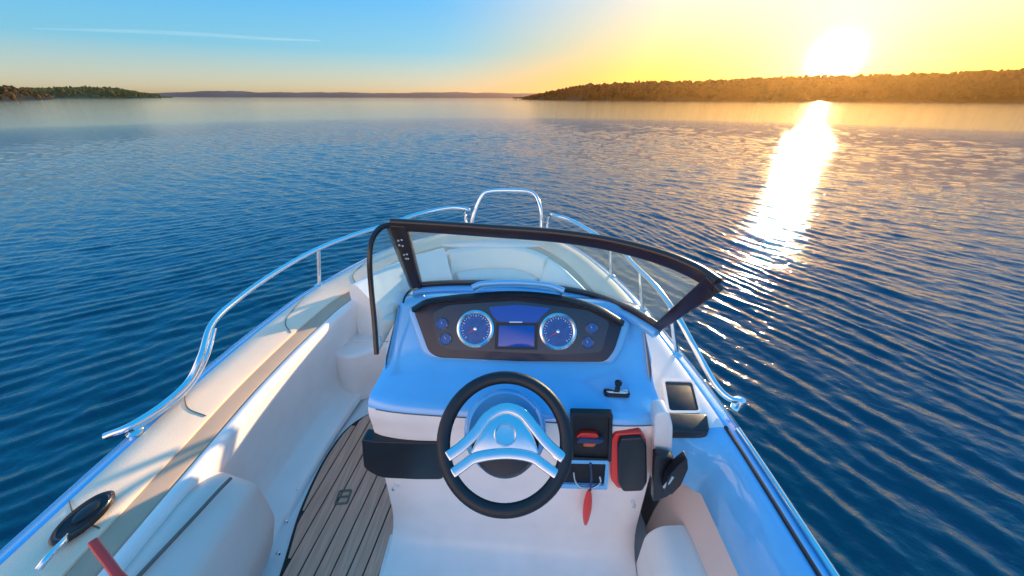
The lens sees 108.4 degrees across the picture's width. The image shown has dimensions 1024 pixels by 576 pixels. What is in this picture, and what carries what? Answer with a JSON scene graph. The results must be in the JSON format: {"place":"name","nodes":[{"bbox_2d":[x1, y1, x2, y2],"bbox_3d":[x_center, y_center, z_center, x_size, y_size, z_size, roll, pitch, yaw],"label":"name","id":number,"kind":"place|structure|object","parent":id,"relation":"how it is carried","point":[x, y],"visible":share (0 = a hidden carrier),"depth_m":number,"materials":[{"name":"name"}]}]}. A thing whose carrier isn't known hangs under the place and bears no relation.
{"place":"outdoors","nodes":[
{"label":"outdoors","id":0,"kind":"place"},
{"bbox_2d":[0,92,53,98],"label":"hills","id":1,"kind":"structure","parent":0,"point":[17,96],"depth_m":258.87,"materials":[{"name":"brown plant"}]},
{"bbox_2d":[0,85,49,98],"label":"hillside wood","id":2,"kind":"object","parent":1,"relation":"on","point":[11,90],"visible":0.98,"depth_m":263.50,"materials":[{"name":"green plant"}]},
{"bbox_2d":[50,92,172,97],"bbox_3d":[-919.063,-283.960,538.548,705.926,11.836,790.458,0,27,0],"label":"hills","id":3,"kind":"structure","parent":0,"point":[85,96],"depth_m":581.10,"materials":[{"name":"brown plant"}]},
{"bbox_2d":[18,86,160,97],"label":"hillside wood","id":4,"kind":"object","parent":3,"relation":"on","point":[99,91],"visible":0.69,"depth_m":591.38,"materials":[{"name":"green plant"}]},
{"bbox_2d":[149,91,537,97],"bbox_3d":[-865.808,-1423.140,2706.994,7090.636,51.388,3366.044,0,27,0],"label":"hills","id":5,"kind":"structure","parent":0,"point":[338,94],"depth_m":3227.42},
{"bbox_2d":[0,97,1023,575],"bbox_3d":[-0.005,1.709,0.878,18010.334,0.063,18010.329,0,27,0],"label":"water","id":6,"kind":"structure","parent":0,"point":[856,327],"depth_m":5.30,"materials":[{"name":"blue liquid"}]},
{"bbox_2d":[0,188,839,575],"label":"motor boat","id":7,"kind":"object","parent":6,"relation":"on","point":[430,404],"visible":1,"depth_m":1.30,"materials":[{"name":"white plastic"}]},
{"bbox_2d":[87,537,127,575],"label":"safety strap","id":8,"kind":"object","parent":7,"relation":"on","point":[105,558],"visible":1,"depth_m":0.90,"materials":[{"name":"red fabric"}]},
{"bbox_2d":[582,463,592,524],"bbox_3d":[0.263,0.718,1.272,0.033,0.310,0.024,17,32,29],"label":"key lanyard","id":9,"kind":"object","parent":7,"relation":"hanging from","point":[587,507],"visible":1,"depth_m":1.28,"materials":[{"name":"red fabric"}]},
{"bbox_2d":[576,430,603,446],"bbox_3d":[0.245,0.479,1.167,0.084,0.062,0.019,2,27,4],"label":"folded pouch","id":10,"kind":"object","parent":7,"relation":"in","point":[588,438],"visible":1,"depth_m":1.16,"materials":[{"name":"red fabric"}]},
{"bbox_2d":[0,0,1023,92],"label":"sky","id":11,"kind":"structure","parent":0,"point":[147,46],"materials":[{"name":"blue"}]},
{"bbox_2d":[522,90,1023,101],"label":"hills","id":12,"kind":"structure","parent":0,"point":[983,98],"depth_m":311.50,"materials":[{"name":"plant"}]},
{"bbox_2d":[512,68,1023,101],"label":"hillside wood","id":13,"kind":"object","parent":12,"relation":"on","point":[1005,84],"visible":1,"depth_m":311.36,"materials":[{"name":"green plant"}]}
]}

